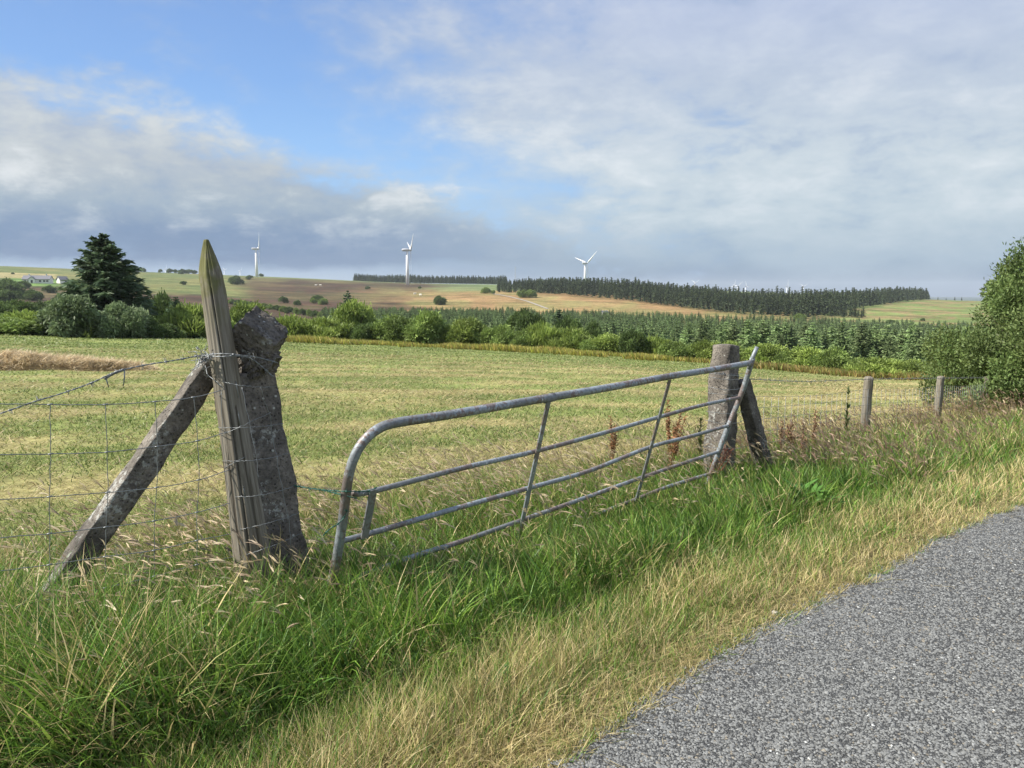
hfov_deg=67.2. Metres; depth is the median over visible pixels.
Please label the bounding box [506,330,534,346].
shrub
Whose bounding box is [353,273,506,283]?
distant conifer wood
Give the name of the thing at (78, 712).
verge grass
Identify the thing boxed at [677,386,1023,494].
brown seed grass
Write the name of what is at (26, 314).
shrub
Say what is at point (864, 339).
plantation spruce
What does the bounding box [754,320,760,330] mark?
plantation spruce
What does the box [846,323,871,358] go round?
plantation spruce
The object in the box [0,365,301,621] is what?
wire fence
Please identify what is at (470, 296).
ground
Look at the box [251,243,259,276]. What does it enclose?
wind turbine
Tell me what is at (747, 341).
plantation spruce
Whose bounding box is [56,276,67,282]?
outbuilding
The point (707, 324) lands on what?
plantation spruce
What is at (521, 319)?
shrub
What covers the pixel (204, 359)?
wire tangle
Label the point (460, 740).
dry grass
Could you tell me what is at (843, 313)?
conifer shelterbelt
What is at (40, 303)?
distant bush
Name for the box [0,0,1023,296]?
sky
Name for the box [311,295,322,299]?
distant bush
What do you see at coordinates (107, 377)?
wire splice
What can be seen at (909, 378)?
barbed wire
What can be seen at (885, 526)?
weed plant
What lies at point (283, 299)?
distant bush
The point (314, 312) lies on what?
hedgerow bush
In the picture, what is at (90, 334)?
shrub
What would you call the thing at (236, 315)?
shrub
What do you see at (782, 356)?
shrub
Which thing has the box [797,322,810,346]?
plantation spruce
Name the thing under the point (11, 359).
hay heap
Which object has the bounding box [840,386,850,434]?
thistle
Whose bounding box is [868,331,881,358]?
plantation spruce
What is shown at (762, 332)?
plantation spruce
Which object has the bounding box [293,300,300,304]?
distant bush
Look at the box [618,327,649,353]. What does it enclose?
shrub
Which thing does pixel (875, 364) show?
shrub
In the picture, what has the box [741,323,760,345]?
plantation spruce
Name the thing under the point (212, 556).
bent grass
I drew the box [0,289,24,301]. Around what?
distant bush
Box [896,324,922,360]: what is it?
plantation spruce
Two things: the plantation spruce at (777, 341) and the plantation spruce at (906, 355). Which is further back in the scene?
the plantation spruce at (777, 341)
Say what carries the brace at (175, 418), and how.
on the verge grass at (78, 712)
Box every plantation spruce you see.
[660,330,666,338]
[678,322,695,345]
[679,322,694,343]
[687,320,710,344]
[699,317,713,338]
[707,327,718,342]
[712,324,727,343]
[718,322,730,341]
[725,321,741,345]
[727,319,742,335]
[735,320,759,349]
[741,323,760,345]
[751,326,763,345]
[751,331,761,346]
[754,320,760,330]
[757,323,765,337]
[760,320,772,343]
[763,321,787,343]
[772,319,797,348]
[772,333,780,348]
[777,334,790,348]
[787,323,802,350]
[797,322,808,344]
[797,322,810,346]
[800,323,824,350]
[817,328,832,350]
[824,324,836,346]
[829,322,859,357]
[845,325,858,351]
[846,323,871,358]
[848,330,871,352]
[851,336,868,358]
[857,323,872,349]
[866,348,877,359]
[868,324,882,353]
[868,327,881,349]
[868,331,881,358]
[871,325,898,358]
[881,338,897,358]
[888,334,905,358]
[890,329,898,344]
[892,322,916,361]
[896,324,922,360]
[900,345,909,360]
[901,327,929,360]
[911,328,932,360]
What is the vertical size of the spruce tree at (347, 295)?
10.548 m
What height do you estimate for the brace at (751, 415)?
1.075 m
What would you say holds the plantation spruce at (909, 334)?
on the ground at (470, 296)
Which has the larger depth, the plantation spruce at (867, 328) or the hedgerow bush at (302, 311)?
the hedgerow bush at (302, 311)
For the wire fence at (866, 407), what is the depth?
10.51 m
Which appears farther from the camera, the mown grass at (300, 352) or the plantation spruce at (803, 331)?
the plantation spruce at (803, 331)
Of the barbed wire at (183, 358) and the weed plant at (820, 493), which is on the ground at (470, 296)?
the weed plant at (820, 493)
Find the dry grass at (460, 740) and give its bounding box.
[104,442,1023,767]
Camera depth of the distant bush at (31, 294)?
376.30 m
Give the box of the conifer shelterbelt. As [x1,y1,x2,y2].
[816,303,866,317]
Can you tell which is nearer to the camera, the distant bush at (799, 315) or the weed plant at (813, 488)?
the weed plant at (813, 488)
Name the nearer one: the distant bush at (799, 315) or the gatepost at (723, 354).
the gatepost at (723, 354)
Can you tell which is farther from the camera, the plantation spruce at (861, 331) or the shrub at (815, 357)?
the plantation spruce at (861, 331)
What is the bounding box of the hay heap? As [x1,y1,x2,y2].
[0,348,160,371]
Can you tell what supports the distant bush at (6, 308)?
on the ground at (470, 296)
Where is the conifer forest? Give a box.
[496,276,929,316]
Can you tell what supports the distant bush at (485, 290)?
on the ground at (470, 296)
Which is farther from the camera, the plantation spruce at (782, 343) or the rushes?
the plantation spruce at (782, 343)
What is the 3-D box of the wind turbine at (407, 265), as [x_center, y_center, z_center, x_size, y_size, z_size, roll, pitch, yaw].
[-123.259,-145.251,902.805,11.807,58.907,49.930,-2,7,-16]
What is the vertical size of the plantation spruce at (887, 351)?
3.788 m
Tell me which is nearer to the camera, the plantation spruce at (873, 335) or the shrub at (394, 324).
the shrub at (394, 324)
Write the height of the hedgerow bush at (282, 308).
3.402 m
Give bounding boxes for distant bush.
[0,276,26,296]
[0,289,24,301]
[0,298,39,311]
[0,302,19,314]
[16,280,31,288]
[21,289,45,300]
[34,300,47,309]
[41,285,57,292]
[227,275,244,284]
[277,296,288,302]
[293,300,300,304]
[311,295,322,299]
[317,298,328,304]
[433,295,447,304]
[480,287,490,292]
[516,290,528,297]
[524,289,537,296]
[793,313,806,318]
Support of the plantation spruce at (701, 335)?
on the ground at (470, 296)
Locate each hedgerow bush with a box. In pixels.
[271,305,280,310]
[279,306,285,311]
[284,306,293,313]
[292,307,298,313]
[297,308,306,314]
[310,310,318,316]
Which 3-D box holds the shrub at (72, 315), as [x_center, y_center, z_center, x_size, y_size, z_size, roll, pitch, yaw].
[-29.708,-4.578,52.061,4.345,3.246,4.318,-6,9,-40]
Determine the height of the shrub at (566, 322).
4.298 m
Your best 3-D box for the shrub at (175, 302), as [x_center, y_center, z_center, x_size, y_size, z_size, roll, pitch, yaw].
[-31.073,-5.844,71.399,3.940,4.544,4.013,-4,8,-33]
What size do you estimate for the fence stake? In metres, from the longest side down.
1.784 x 0.199 x 0.198 m
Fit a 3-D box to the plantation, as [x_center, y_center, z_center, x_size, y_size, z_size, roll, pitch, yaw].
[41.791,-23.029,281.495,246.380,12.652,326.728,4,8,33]
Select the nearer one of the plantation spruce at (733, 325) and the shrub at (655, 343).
the shrub at (655, 343)
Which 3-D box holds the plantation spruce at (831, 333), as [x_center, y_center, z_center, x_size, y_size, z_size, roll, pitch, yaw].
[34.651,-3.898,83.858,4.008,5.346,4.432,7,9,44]
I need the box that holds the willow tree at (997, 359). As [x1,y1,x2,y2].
[915,237,1023,413]
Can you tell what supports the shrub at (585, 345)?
on the ground at (470, 296)
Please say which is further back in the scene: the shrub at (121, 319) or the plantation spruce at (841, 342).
the plantation spruce at (841, 342)
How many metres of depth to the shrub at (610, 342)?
57.29 m
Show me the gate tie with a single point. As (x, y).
(325, 490)
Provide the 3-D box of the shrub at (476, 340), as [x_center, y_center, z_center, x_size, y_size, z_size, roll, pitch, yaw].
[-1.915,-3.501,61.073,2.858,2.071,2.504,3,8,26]
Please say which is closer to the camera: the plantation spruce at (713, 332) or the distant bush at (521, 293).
the plantation spruce at (713, 332)
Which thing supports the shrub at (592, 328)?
on the ground at (470, 296)
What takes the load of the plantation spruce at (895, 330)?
on the ground at (470, 296)
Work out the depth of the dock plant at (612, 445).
6.94 m
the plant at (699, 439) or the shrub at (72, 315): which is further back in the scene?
the shrub at (72, 315)
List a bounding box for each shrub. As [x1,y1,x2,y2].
[0,308,80,335]
[0,316,48,334]
[33,292,108,337]
[84,327,102,336]
[91,300,153,337]
[126,314,165,338]
[147,287,180,318]
[149,323,187,338]
[154,299,232,338]
[165,297,197,338]
[229,298,271,322]
[276,312,322,336]
[297,315,354,339]
[329,296,378,326]
[348,321,388,340]
[369,312,413,342]
[393,329,422,341]
[401,308,447,343]
[438,324,457,343]
[445,314,490,343]
[470,327,498,344]
[478,324,516,344]
[504,305,546,331]
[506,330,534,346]
[521,319,563,346]
[542,324,594,349]
[553,315,581,329]
[575,338,606,351]
[581,318,602,337]
[588,332,621,352]
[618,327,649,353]
[636,333,673,353]
[656,341,693,358]
[685,338,723,359]
[722,339,741,351]
[740,342,789,363]
[772,351,792,364]
[774,345,828,366]
[807,352,832,367]
[816,346,850,368]
[840,355,919,377]
[845,355,864,364]
[886,356,925,372]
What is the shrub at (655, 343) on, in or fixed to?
on the ground at (470, 296)
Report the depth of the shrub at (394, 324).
61.12 m
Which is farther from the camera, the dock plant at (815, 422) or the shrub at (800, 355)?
the shrub at (800, 355)
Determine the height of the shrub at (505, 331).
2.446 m
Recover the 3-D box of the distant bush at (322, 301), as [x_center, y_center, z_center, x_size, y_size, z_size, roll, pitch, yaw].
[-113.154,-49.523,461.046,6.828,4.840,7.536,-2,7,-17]
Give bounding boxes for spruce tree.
[50,233,158,337]
[338,291,353,305]
[550,310,565,326]
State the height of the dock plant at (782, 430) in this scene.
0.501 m
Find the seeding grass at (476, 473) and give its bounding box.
[0,409,911,726]
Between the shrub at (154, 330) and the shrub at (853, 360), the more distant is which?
the shrub at (154, 330)
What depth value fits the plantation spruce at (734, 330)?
89.81 m
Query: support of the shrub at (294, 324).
on the ground at (470, 296)
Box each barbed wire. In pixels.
[0,350,277,413]
[715,372,979,383]
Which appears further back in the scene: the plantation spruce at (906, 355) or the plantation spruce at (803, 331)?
the plantation spruce at (803, 331)
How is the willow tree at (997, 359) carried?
on the ground at (470, 296)
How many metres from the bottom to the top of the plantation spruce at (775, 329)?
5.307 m
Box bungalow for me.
[22,274,53,283]
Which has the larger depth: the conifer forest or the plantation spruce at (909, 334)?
the conifer forest
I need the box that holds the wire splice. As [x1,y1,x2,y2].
[104,369,124,387]
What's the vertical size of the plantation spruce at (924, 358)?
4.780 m
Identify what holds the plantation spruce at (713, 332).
on the ground at (470, 296)
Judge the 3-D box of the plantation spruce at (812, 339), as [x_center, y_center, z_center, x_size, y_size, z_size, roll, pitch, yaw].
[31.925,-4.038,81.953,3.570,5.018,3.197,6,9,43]
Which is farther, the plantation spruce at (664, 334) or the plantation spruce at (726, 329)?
the plantation spruce at (664, 334)
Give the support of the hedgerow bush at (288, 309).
on the ground at (470, 296)
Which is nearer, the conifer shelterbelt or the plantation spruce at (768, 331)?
the plantation spruce at (768, 331)
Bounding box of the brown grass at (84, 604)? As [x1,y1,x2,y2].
[1,561,218,727]
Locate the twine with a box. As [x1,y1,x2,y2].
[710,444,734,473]
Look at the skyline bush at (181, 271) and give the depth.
1068.37 m
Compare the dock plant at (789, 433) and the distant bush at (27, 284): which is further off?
the distant bush at (27, 284)
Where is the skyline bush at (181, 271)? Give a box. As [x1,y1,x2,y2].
[177,269,187,273]
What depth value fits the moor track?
505.07 m
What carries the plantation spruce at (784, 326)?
on the ground at (470, 296)
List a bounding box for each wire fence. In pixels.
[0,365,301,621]
[703,373,989,461]
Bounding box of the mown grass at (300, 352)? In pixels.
[0,334,989,593]
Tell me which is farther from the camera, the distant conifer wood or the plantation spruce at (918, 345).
the distant conifer wood
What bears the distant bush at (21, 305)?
on the ground at (470, 296)
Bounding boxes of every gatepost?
[213,305,310,590]
[703,344,739,477]
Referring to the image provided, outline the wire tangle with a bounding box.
[190,343,213,370]
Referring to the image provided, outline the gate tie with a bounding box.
[293,483,376,535]
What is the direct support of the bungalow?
on the ground at (470, 296)
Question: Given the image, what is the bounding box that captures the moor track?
[497,294,548,308]
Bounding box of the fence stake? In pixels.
[199,239,277,600]
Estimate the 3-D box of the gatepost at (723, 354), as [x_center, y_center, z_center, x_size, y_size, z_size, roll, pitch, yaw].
[1.930,0.365,7.081,0.399,1.462,0.301,-6,9,-41]
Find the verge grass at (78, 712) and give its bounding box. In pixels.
[0,404,1023,767]
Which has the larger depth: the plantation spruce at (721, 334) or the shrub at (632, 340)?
the plantation spruce at (721, 334)
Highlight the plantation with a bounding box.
[320,306,998,343]
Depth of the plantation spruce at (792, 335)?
85.33 m
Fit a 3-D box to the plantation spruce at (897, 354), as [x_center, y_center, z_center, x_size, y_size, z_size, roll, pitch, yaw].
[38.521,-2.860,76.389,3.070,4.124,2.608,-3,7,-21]
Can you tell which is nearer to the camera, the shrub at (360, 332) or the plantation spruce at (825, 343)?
the shrub at (360, 332)
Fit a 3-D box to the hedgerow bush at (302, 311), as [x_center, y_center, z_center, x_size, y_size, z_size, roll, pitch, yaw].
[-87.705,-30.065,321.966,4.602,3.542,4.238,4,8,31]
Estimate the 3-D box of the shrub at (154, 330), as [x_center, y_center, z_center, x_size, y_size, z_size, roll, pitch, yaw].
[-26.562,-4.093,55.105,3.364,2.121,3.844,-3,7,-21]
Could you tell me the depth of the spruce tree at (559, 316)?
79.49 m
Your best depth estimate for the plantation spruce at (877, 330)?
81.40 m
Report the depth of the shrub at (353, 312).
65.73 m
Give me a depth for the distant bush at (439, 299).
477.43 m
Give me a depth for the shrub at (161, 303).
71.74 m
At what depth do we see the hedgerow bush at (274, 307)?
367.92 m
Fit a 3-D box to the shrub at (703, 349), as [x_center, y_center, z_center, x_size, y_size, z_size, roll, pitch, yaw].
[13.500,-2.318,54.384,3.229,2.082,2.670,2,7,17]
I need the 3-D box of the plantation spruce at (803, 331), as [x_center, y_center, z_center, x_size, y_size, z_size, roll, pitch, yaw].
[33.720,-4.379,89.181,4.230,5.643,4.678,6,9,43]
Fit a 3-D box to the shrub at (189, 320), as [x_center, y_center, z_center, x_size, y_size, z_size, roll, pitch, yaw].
[-25.045,-5.046,60.926,6.320,3.565,7.359,0,7,1]
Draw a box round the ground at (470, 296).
[0,266,1023,767]
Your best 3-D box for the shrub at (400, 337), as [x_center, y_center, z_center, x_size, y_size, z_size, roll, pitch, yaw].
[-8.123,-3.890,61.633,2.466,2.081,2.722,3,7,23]
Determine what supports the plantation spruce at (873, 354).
on the ground at (470, 296)
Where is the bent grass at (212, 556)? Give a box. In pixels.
[1,514,393,648]
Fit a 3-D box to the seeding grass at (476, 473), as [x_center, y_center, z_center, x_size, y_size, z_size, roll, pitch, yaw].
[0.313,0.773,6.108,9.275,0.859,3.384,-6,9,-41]
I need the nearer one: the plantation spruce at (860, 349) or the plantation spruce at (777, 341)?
the plantation spruce at (860, 349)
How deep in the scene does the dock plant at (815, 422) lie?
8.23 m
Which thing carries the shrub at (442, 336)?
on the ground at (470, 296)
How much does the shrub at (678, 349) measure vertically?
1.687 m
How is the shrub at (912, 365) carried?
on the ground at (470, 296)
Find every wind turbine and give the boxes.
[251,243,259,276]
[402,237,412,284]
[576,253,595,279]
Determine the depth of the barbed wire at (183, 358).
3.47 m
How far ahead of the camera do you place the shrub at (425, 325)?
60.52 m
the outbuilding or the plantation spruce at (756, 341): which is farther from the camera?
the outbuilding
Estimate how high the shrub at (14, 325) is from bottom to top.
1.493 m
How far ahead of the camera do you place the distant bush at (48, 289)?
458.75 m
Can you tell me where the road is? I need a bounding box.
[560,505,1023,767]
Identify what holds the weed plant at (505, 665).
on the ground at (470, 296)
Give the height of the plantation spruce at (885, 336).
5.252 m
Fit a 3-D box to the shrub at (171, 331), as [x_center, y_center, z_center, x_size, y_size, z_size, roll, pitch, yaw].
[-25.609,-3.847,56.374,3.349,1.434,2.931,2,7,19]
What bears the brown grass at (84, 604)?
on the ground at (470, 296)
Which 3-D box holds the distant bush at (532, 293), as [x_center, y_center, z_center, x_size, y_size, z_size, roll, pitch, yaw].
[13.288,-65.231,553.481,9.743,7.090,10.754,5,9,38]
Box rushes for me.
[285,334,961,382]
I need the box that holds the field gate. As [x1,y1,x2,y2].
[327,346,758,589]
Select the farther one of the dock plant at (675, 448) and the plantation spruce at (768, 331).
the plantation spruce at (768, 331)
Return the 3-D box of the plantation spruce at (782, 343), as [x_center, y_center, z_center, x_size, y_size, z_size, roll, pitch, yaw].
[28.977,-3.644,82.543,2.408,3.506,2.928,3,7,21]
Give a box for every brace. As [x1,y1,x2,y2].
[32,357,212,613]
[738,379,773,470]
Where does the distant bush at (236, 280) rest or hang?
on the ground at (470, 296)
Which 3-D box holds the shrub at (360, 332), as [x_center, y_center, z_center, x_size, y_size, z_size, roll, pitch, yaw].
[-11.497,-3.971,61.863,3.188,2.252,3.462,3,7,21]
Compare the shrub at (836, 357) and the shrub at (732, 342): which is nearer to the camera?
the shrub at (836, 357)
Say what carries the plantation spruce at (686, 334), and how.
on the ground at (470, 296)
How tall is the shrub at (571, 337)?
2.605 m
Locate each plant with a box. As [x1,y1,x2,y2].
[464,664,510,687]
[608,415,618,475]
[664,396,686,476]
[692,417,704,466]
[770,478,832,510]
[778,421,785,452]
[785,416,795,453]
[800,423,807,449]
[806,487,847,509]
[810,409,819,450]
[869,525,896,535]
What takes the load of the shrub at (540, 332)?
on the ground at (470, 296)
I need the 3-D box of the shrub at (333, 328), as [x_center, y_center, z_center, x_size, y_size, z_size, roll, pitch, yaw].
[-15.137,-4.368,61.698,6.542,2.652,5.618,1,7,8]
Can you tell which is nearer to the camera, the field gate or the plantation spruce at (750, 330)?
the field gate
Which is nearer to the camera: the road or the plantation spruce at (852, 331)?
the road
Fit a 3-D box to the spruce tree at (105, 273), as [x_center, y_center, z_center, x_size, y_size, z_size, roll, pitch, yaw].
[-30.805,-7.123,58.111,8.822,8.389,8.711,0,7,0]
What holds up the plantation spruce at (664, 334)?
on the ground at (470, 296)
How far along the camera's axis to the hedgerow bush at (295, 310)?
332.32 m
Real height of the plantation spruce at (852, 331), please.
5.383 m
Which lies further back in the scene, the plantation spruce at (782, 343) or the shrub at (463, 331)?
the plantation spruce at (782, 343)
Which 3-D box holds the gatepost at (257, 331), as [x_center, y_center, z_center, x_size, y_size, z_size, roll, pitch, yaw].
[-1.279,0.390,3.966,0.329,1.582,0.512,-6,9,-42]
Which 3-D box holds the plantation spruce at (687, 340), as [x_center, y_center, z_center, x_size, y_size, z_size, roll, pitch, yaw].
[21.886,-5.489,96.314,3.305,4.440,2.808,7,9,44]
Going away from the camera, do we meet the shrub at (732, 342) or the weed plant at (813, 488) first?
the weed plant at (813, 488)
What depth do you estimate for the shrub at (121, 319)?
52.63 m
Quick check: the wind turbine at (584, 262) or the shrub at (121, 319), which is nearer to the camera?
the shrub at (121, 319)
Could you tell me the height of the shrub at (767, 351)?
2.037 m
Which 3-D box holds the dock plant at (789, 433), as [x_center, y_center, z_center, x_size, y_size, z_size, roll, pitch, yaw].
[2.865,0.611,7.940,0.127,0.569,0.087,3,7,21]
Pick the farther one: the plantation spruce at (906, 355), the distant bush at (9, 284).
the distant bush at (9, 284)
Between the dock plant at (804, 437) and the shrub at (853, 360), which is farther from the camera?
the shrub at (853, 360)
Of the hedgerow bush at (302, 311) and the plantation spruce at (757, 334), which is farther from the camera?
the hedgerow bush at (302, 311)

